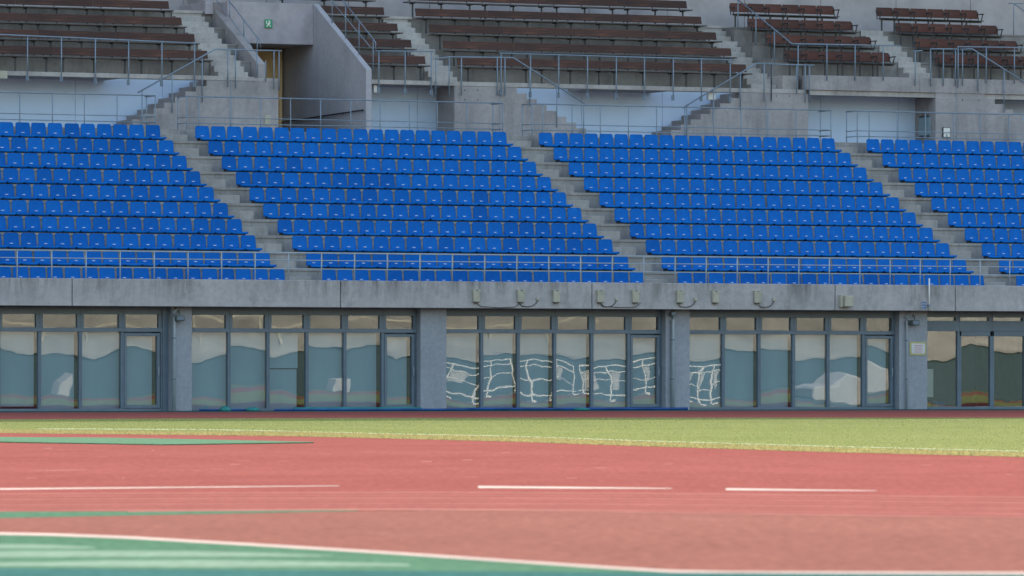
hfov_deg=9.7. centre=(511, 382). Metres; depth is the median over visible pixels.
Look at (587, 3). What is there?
bench
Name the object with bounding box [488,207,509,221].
stadium seat
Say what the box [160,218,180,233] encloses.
stadium seat
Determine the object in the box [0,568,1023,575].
teal verge
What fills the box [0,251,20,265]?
stadium seat
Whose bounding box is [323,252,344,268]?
stadium seat
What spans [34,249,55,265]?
stadium seat
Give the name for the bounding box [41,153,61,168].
stadium seat
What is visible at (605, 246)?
stadium seat
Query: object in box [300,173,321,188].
stadium seat
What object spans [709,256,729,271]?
stadium seat
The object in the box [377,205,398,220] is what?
stadium seat
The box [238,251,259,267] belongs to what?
stadium seat
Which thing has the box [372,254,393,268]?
stadium seat
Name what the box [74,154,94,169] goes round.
stadium seat
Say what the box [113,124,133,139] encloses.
stadium seat
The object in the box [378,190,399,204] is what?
stadium seat
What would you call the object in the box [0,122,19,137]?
stadium seat
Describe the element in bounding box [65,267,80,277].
stadium seat
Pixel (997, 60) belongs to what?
folding chair
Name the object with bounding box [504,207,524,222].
stadium seat
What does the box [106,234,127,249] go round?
stadium seat
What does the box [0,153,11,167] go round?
stadium seat
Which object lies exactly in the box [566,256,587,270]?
stadium seat
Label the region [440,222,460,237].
stadium seat
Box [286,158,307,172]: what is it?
stadium seat
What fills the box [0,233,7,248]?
stadium seat
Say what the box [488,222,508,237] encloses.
stadium seat
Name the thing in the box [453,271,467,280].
stadium seat
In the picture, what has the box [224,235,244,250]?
stadium seat
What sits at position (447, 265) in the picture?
stadium seat
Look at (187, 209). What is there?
stadium seat
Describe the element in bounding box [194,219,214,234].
stadium seat
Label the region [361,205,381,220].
stadium seat
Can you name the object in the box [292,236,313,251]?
stadium seat
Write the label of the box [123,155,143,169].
stadium seat
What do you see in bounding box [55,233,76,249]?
stadium seat
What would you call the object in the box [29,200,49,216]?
stadium seat
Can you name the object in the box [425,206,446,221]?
stadium seat
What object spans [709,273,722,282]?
stadium seat
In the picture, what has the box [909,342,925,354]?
paper notice
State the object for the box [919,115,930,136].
service hatch
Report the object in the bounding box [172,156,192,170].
stadium seat
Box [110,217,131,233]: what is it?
stadium seat
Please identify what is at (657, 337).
door
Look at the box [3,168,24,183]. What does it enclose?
stadium seat
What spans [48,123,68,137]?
stadium seat
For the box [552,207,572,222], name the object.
stadium seat
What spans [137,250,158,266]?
stadium seat
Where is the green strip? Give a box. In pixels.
[0,510,357,517]
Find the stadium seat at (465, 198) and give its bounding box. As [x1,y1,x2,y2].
[458,191,478,205]
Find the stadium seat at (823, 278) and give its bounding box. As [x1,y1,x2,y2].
[818,274,831,283]
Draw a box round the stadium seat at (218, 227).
[210,219,231,234]
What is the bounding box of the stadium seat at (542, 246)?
[535,239,555,253]
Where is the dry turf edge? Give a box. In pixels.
[33,430,1021,456]
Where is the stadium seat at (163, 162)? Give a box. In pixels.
[156,155,176,170]
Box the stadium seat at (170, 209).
[163,202,183,217]
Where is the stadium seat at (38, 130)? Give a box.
[31,123,51,137]
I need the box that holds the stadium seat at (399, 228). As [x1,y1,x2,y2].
[391,221,412,236]
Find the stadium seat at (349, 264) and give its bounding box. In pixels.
[339,252,360,268]
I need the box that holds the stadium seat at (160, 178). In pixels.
[153,171,173,185]
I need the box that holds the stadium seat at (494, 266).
[486,255,507,269]
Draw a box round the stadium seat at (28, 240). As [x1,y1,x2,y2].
[21,233,42,248]
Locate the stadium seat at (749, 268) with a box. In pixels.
[739,258,760,271]
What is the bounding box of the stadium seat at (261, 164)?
[254,157,274,172]
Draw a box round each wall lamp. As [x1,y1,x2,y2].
[174,310,184,320]
[910,315,919,324]
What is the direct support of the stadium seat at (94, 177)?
on the grandstand
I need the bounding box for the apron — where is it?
[0,409,1023,411]
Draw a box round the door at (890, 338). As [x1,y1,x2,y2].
[865,336,892,406]
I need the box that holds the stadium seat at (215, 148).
[208,141,228,156]
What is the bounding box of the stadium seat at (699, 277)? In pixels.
[693,273,707,282]
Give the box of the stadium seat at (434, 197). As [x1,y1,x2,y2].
[426,190,447,205]
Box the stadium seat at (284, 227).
[277,220,298,235]
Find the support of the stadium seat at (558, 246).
on the grandstand
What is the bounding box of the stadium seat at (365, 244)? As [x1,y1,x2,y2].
[357,237,378,252]
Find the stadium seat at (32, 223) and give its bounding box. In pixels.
[25,216,45,232]
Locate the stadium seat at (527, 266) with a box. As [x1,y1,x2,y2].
[518,254,539,269]
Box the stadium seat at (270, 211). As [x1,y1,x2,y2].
[263,204,283,219]
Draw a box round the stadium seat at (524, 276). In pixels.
[517,271,531,281]
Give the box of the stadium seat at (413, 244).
[406,237,427,252]
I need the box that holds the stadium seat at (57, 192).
[50,185,70,200]
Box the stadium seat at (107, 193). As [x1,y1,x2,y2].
[100,185,120,200]
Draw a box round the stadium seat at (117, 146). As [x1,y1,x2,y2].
[110,139,130,154]
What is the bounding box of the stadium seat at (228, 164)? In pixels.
[222,156,242,171]
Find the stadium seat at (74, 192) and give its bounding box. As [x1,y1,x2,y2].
[66,185,87,200]
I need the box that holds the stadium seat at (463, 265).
[454,255,475,269]
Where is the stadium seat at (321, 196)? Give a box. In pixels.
[314,189,335,203]
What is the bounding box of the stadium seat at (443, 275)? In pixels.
[436,271,450,280]
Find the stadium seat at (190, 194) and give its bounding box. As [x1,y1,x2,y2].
[183,187,203,202]
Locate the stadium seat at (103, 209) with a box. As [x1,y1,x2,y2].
[96,201,117,216]
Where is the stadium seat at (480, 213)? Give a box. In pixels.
[473,206,493,221]
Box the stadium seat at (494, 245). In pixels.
[487,238,508,253]
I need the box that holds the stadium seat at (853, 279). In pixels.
[848,274,862,284]
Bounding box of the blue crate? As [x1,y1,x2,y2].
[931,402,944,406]
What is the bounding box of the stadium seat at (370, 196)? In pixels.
[363,189,383,204]
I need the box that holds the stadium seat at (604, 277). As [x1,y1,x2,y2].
[598,272,611,282]
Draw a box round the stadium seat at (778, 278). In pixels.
[772,274,785,283]
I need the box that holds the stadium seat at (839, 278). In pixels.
[833,274,846,283]
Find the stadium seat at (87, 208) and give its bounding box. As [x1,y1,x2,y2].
[79,201,100,216]
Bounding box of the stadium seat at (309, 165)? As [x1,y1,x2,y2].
[302,158,322,172]
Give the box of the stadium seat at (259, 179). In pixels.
[252,172,272,187]
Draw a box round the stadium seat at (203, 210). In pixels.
[196,203,217,218]
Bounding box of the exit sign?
[265,19,271,27]
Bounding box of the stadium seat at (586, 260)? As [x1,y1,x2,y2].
[582,256,603,270]
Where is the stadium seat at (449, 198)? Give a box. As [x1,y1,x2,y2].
[442,191,462,205]
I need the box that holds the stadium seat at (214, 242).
[207,235,228,250]
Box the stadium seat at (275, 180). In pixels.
[268,172,288,187]
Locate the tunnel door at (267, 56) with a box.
[253,49,281,126]
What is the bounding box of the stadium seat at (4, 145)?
[0,137,15,152]
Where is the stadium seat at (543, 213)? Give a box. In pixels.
[536,207,556,222]
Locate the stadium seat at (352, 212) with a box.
[345,205,365,220]
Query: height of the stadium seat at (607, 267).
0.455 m
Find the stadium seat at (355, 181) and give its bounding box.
[348,174,368,188]
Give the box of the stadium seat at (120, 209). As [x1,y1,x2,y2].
[113,201,134,217]
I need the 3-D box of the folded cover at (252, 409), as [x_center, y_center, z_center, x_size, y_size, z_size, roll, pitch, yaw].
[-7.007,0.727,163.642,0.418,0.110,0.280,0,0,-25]
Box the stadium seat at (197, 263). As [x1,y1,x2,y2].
[189,253,209,266]
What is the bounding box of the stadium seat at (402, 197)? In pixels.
[395,190,415,205]
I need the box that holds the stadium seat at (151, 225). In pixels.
[143,218,164,233]
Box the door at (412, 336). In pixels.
[384,334,414,406]
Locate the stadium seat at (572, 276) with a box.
[566,272,579,281]
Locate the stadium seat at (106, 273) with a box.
[99,268,114,278]
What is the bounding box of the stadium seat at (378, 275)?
[371,270,385,280]
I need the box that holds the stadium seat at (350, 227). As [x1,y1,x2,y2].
[343,220,363,235]
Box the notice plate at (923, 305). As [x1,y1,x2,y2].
[921,301,926,309]
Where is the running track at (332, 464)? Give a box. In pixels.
[0,410,1023,515]
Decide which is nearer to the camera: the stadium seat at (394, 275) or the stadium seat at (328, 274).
the stadium seat at (328, 274)
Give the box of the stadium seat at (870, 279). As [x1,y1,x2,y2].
[864,274,877,284]
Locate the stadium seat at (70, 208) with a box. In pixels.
[63,201,83,216]
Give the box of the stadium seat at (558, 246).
[551,239,571,254]
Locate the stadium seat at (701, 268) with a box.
[693,258,713,271]
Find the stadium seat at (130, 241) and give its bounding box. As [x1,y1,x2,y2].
[123,234,144,249]
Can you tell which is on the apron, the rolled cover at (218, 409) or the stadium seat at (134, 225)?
the rolled cover at (218, 409)
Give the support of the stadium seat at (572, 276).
on the grandstand
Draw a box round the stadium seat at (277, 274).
[269,269,284,279]
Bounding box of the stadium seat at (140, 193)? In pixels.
[133,186,153,201]
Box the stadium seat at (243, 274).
[236,269,250,279]
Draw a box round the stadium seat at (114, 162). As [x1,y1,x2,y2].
[106,154,127,169]
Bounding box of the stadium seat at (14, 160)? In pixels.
[7,153,27,168]
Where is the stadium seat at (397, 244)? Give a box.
[390,237,411,252]
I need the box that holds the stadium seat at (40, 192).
[33,184,53,200]
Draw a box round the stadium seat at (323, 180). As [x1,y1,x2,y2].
[316,173,337,188]
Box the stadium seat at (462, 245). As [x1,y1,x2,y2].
[455,238,475,253]
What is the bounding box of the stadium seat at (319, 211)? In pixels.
[312,204,333,219]
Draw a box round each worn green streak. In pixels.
[0,544,95,548]
[0,551,331,556]
[0,560,409,566]
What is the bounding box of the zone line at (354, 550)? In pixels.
[0,532,1023,573]
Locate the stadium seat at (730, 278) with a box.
[725,273,738,283]
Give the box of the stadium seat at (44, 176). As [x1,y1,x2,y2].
[37,169,57,184]
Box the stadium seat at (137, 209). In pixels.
[130,202,151,217]
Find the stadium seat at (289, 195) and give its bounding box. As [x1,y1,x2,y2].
[282,188,302,203]
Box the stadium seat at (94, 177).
[87,170,107,184]
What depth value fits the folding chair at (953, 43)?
189.63 m
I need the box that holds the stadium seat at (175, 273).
[168,268,182,278]
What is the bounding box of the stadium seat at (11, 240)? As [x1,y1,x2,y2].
[3,233,24,248]
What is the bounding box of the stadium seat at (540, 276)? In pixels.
[534,272,547,281]
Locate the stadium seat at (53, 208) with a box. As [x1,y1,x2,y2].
[46,201,66,216]
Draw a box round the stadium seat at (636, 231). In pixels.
[630,224,650,239]
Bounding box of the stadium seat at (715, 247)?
[708,240,728,255]
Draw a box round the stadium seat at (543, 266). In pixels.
[535,254,555,270]
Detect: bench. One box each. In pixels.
[0,0,19,21]
[0,12,31,38]
[0,29,44,55]
[0,46,56,71]
[15,0,97,23]
[27,13,109,40]
[39,30,122,57]
[52,47,135,73]
[92,0,173,25]
[105,15,186,40]
[117,32,199,58]
[130,49,212,73]
[279,0,375,15]
[321,6,389,31]
[334,22,402,47]
[347,38,416,64]
[360,55,430,80]
[403,0,479,18]
[415,8,493,34]
[429,24,507,50]
[443,41,521,66]
[457,58,535,82]
[474,0,551,20]
[488,10,565,36]
[502,26,579,52]
[516,43,594,68]
[531,59,608,84]
[546,0,622,22]
[560,13,636,38]
[574,29,651,54]
[588,45,665,70]
[603,61,680,86]
[616,0,692,24]
[631,15,707,40]
[645,30,721,56]
[660,47,736,72]
[675,63,752,87]
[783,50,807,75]
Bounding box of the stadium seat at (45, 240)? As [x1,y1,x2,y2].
[38,233,59,248]
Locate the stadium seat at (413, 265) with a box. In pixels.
[405,255,426,268]
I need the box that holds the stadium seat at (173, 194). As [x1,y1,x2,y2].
[166,186,187,201]
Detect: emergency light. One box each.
[0,71,6,78]
[372,85,376,92]
[707,93,715,99]
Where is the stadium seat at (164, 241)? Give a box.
[157,234,178,250]
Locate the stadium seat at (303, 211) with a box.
[296,204,317,219]
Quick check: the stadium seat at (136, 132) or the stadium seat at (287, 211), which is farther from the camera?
the stadium seat at (136, 132)
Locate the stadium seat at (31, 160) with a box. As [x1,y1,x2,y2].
[24,153,44,168]
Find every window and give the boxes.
[0,306,39,410]
[40,306,80,410]
[80,306,122,410]
[122,306,161,410]
[192,307,228,410]
[229,307,268,410]
[268,307,306,410]
[307,307,344,406]
[345,308,382,406]
[383,308,416,406]
[446,308,481,407]
[482,308,518,407]
[518,309,554,407]
[555,309,591,407]
[592,309,628,407]
[629,309,661,406]
[690,310,723,409]
[723,310,759,409]
[759,310,793,409]
[794,310,828,409]
[828,310,863,409]
[863,311,894,409]
[927,311,959,408]
[959,311,991,408]
[992,311,1023,408]
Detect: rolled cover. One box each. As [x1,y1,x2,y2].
[199,409,244,410]
[274,408,468,410]
[293,407,421,408]
[469,407,687,409]
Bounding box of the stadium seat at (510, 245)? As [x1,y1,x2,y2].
[503,238,524,253]
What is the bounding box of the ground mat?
[0,437,313,444]
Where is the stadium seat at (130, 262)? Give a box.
[121,250,141,266]
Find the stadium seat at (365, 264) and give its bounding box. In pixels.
[356,254,377,268]
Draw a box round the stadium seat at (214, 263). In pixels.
[205,253,226,267]
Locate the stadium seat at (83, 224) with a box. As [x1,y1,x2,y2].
[76,217,97,232]
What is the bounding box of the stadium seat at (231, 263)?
[222,251,242,267]
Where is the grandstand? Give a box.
[0,0,1023,410]
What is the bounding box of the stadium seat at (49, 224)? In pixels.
[42,217,63,232]
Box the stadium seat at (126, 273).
[117,268,131,278]
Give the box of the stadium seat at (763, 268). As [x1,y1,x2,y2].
[755,258,776,271]
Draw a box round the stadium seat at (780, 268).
[771,258,791,272]
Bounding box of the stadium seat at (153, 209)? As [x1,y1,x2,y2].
[146,202,167,217]
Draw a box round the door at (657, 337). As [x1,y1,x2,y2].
[630,335,659,406]
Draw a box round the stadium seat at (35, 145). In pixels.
[27,138,48,152]
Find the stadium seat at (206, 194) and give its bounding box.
[199,187,219,202]
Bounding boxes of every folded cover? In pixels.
[219,406,230,410]
[245,407,259,410]
[573,407,590,409]
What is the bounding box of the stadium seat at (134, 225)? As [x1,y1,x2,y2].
[126,218,147,233]
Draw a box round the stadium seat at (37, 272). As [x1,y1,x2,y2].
[30,267,45,277]
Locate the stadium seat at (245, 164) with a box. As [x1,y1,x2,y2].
[238,157,258,171]
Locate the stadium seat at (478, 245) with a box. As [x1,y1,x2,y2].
[471,238,492,253]
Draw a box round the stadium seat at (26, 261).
[18,249,38,265]
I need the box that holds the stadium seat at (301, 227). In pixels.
[294,220,314,235]
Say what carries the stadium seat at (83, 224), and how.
on the grandstand
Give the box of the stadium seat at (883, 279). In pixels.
[879,275,892,284]
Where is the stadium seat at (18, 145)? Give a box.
[11,137,31,152]
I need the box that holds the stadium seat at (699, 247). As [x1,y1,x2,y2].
[692,240,713,255]
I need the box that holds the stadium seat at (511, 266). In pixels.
[502,256,523,269]
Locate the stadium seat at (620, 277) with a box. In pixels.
[614,272,628,282]
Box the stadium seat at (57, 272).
[47,267,62,277]
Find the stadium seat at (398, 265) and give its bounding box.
[388,254,409,268]
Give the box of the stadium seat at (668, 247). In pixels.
[661,240,682,255]
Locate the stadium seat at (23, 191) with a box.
[16,184,36,199]
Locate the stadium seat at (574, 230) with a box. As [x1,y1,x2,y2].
[567,223,587,238]
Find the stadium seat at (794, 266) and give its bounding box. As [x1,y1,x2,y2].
[786,258,807,272]
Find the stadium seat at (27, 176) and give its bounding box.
[20,168,40,183]
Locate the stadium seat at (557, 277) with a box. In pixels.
[550,272,564,281]
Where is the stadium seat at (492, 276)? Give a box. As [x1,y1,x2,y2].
[485,271,499,281]
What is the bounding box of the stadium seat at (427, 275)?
[421,271,434,280]
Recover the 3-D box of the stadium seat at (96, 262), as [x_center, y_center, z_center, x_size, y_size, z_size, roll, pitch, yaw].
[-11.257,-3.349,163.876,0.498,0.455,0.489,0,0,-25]
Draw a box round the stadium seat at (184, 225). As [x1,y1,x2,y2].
[177,218,197,234]
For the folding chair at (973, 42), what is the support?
on the grandstand
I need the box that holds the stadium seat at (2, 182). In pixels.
[0,169,6,183]
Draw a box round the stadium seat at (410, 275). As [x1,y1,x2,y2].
[404,270,418,280]
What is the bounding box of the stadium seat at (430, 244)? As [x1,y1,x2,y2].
[423,237,443,252]
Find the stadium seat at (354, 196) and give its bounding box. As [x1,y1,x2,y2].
[347,189,367,204]
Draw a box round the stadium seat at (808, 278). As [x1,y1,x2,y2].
[802,274,816,283]
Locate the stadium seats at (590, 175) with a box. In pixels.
[0,126,1023,285]
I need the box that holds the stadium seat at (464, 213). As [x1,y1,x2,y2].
[457,206,477,221]
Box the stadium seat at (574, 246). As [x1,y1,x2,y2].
[567,239,588,254]
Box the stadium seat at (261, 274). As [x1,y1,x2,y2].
[253,269,267,279]
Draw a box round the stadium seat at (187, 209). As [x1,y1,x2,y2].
[180,202,200,217]
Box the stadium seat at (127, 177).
[120,170,140,185]
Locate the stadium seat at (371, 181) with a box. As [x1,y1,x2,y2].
[364,174,384,189]
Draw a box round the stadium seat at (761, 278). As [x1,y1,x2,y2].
[756,273,769,283]
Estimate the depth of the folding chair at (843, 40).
187.90 m
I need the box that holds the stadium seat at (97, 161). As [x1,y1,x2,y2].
[90,154,110,169]
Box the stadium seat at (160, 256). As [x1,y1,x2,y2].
[155,252,175,266]
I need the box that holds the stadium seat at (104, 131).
[97,124,117,138]
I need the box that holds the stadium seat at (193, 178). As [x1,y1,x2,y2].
[186,171,206,186]
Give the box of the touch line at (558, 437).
[38,428,1008,450]
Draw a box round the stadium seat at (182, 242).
[174,234,195,250]
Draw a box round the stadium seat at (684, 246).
[677,240,697,255]
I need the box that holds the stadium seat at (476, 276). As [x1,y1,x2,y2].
[469,271,483,281]
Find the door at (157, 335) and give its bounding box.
[124,333,159,407]
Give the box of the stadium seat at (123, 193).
[116,186,137,201]
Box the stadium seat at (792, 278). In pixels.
[787,274,800,283]
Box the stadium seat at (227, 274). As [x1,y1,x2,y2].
[219,269,233,279]
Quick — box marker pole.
[927,278,930,309]
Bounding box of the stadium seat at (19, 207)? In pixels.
[12,200,32,215]
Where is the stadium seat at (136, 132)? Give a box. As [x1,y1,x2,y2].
[129,125,149,139]
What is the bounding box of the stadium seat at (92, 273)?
[82,268,97,278]
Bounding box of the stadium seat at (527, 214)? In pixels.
[520,207,541,222]
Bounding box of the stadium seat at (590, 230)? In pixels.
[583,223,603,238]
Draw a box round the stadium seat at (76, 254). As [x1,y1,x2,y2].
[68,251,89,265]
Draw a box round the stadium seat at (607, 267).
[598,257,619,270]
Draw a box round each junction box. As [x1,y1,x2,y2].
[472,289,480,302]
[517,290,524,302]
[552,290,560,302]
[596,290,604,302]
[631,290,639,303]
[676,290,683,303]
[711,290,719,303]
[753,291,761,303]
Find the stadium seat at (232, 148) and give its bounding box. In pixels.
[224,141,245,156]
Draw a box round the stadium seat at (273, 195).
[266,188,286,203]
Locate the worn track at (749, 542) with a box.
[0,510,1023,571]
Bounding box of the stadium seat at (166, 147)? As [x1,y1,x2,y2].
[159,140,179,155]
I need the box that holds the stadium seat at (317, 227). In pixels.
[310,220,331,235]
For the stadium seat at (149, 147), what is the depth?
172.28 m
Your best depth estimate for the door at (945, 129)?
186.90 m
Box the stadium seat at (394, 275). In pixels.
[388,270,401,280]
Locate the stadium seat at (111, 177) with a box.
[103,170,124,185]
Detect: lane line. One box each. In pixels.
[0,486,293,489]
[0,492,1023,497]
[0,508,1023,513]
[478,486,671,488]
[726,488,876,490]
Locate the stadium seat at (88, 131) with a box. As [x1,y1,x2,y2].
[81,124,101,138]
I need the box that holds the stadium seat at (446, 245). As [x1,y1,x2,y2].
[439,237,459,252]
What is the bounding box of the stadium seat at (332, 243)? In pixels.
[325,236,345,251]
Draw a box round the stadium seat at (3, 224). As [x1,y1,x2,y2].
[0,216,11,231]
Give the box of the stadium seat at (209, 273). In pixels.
[202,269,217,279]
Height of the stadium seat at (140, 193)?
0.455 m
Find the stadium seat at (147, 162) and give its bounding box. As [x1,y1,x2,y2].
[140,155,160,170]
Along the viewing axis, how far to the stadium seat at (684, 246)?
172.87 m
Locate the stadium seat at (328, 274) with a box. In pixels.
[322,270,335,279]
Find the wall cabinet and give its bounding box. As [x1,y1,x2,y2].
[942,127,949,137]
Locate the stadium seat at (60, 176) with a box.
[53,169,74,184]
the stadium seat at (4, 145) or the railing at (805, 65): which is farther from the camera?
the railing at (805, 65)
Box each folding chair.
[729,3,752,26]
[747,3,770,18]
[747,18,770,42]
[764,4,787,20]
[765,19,788,33]
[765,34,788,58]
[781,5,804,19]
[782,20,805,36]
[783,35,806,49]
[799,5,822,21]
[799,20,823,34]
[800,35,824,52]
[801,51,824,74]
[816,6,839,20]
[817,21,840,37]
[818,36,841,50]
[819,51,842,75]
[834,21,858,35]
[835,36,858,51]
[836,52,859,75]
[853,37,876,51]
[856,52,877,76]
[871,52,895,76]
[875,7,898,30]
[893,8,915,22]
[895,23,917,46]
[910,8,932,23]
[912,23,935,37]
[914,38,935,62]
[926,9,949,23]
[929,24,951,38]
[931,39,954,53]
[933,54,956,78]
[943,9,966,24]
[946,24,969,38]
[948,39,971,54]
[951,55,973,78]
[960,10,983,24]
[963,25,984,39]
[965,40,988,54]
[968,55,991,79]
[980,25,1003,39]
[982,40,1005,55]
[985,56,1008,79]
[999,41,1022,55]
[1002,56,1023,79]
[1019,56,1023,66]
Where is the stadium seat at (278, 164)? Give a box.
[270,157,291,172]
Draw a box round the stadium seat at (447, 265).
[437,253,458,269]
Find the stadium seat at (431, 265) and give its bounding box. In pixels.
[421,253,442,269]
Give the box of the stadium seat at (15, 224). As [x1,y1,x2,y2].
[8,216,29,232]
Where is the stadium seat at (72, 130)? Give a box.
[65,123,84,138]
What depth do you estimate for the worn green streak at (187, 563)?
26.12 m
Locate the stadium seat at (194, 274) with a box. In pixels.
[185,268,200,278]
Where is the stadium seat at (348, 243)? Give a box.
[341,236,362,252]
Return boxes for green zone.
[0,535,1023,574]
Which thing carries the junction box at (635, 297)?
attached to the grandstand
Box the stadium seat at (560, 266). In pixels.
[551,256,571,270]
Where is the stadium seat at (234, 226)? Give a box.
[227,219,248,234]
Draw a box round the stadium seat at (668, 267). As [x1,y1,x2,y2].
[661,257,682,271]
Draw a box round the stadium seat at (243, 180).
[236,172,256,187]
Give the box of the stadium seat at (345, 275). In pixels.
[337,270,352,280]
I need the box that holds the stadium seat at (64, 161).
[57,154,77,168]
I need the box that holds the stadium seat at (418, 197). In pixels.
[410,190,431,205]
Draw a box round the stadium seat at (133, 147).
[126,139,146,154]
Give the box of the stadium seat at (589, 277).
[582,272,596,281]
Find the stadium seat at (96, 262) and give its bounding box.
[87,251,106,266]
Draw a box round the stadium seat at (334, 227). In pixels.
[327,220,347,235]
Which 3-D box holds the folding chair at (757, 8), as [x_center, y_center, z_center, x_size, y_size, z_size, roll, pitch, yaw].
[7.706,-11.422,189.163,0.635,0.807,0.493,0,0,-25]
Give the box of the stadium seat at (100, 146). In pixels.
[93,139,113,154]
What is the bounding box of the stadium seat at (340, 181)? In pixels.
[332,174,353,188]
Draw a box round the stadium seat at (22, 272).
[13,267,28,277]
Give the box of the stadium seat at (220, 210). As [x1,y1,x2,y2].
[213,203,234,218]
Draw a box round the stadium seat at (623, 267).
[614,255,635,270]
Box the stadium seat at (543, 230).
[535,223,556,238]
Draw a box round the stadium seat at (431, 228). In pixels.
[424,221,444,236]
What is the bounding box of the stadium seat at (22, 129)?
[15,122,35,137]
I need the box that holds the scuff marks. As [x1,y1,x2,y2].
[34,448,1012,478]
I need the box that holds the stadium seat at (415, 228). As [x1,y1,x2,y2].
[408,221,428,236]
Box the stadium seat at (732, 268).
[724,256,745,271]
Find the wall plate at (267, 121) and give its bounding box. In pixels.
[264,115,270,123]
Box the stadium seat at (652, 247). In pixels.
[646,240,666,255]
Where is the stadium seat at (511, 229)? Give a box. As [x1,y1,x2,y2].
[504,222,524,237]
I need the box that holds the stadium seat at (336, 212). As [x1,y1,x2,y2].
[329,204,349,219]
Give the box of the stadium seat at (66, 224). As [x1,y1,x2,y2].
[59,217,79,232]
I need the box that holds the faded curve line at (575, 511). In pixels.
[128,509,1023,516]
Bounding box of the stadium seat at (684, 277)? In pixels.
[678,273,691,282]
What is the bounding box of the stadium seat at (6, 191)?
[0,184,19,199]
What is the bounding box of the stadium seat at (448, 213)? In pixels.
[441,206,462,221]
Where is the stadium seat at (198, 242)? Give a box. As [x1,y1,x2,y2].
[191,235,212,250]
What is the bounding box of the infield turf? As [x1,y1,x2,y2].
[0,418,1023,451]
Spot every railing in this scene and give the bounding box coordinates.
[0,34,195,86]
[0,92,155,124]
[0,249,1023,285]
[137,49,281,124]
[177,96,502,135]
[216,0,260,53]
[281,109,362,122]
[331,0,375,69]
[376,50,433,94]
[435,56,585,136]
[499,52,734,101]
[522,103,831,141]
[684,63,771,135]
[737,0,900,80]
[768,63,813,101]
[846,110,1023,145]
[913,50,922,85]
[930,48,956,85]
[957,46,1023,87]
[960,48,1023,112]
[1008,3,1023,34]
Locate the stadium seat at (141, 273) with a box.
[134,268,148,278]
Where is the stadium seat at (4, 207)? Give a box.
[0,200,15,215]
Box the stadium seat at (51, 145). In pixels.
[44,138,64,153]
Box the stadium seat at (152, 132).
[146,125,166,139]
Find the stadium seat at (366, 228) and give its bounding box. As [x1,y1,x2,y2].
[360,221,380,236]
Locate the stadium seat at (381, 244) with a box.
[374,237,394,252]
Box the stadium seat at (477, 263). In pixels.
[470,255,491,269]
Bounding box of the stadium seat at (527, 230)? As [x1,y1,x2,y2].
[519,223,540,237]
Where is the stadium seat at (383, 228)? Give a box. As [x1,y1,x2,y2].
[375,221,396,236]
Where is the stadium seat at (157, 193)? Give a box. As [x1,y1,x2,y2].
[150,186,170,201]
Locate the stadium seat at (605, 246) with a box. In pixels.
[598,239,619,254]
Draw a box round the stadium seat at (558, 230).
[551,223,572,238]
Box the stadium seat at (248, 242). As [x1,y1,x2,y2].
[241,235,261,250]
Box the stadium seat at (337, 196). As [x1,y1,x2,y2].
[330,189,350,204]
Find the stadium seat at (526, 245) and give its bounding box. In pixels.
[519,238,539,253]
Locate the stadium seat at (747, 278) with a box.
[740,273,754,283]
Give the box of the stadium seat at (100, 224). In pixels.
[93,217,114,233]
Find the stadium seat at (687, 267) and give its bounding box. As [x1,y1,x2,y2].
[677,257,698,271]
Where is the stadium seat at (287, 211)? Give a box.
[280,204,300,219]
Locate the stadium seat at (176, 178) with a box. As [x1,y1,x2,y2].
[169,171,190,186]
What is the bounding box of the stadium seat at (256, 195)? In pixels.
[249,188,270,203]
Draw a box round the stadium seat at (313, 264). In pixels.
[306,254,327,268]
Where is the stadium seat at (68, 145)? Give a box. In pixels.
[60,138,81,153]
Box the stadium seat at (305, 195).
[298,188,318,203]
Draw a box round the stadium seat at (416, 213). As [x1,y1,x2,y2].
[409,206,429,220]
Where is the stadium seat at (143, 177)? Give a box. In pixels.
[136,170,156,185]
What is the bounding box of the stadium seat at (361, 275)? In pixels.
[355,270,368,280]
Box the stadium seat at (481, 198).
[474,191,494,206]
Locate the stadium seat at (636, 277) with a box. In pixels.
[630,272,642,282]
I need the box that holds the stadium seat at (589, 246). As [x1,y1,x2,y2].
[582,239,603,254]
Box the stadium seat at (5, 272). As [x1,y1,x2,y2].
[0,267,10,277]
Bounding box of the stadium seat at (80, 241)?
[72,233,93,249]
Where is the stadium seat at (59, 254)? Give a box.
[52,251,72,265]
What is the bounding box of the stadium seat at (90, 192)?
[83,185,103,200]
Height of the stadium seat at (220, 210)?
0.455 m
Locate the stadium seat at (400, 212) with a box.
[393,205,414,220]
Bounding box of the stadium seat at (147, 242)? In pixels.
[140,234,161,249]
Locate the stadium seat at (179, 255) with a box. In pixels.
[171,252,192,266]
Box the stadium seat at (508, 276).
[501,271,515,281]
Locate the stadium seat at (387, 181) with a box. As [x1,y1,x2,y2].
[380,174,400,189]
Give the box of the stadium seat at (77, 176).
[70,169,90,184]
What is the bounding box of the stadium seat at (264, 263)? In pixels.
[256,253,276,267]
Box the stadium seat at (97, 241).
[89,234,110,249]
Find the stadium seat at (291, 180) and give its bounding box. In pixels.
[284,173,304,187]
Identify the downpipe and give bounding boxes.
[172,307,177,410]
[670,310,676,406]
[905,311,909,409]
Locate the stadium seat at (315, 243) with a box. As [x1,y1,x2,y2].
[308,236,329,251]
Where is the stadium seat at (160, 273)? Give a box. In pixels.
[151,268,166,278]
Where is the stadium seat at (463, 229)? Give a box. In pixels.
[456,222,476,237]
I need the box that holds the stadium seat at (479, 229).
[472,222,492,237]
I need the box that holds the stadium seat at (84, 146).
[77,139,97,153]
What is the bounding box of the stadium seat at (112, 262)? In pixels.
[103,252,124,266]
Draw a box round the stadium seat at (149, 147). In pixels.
[143,140,162,154]

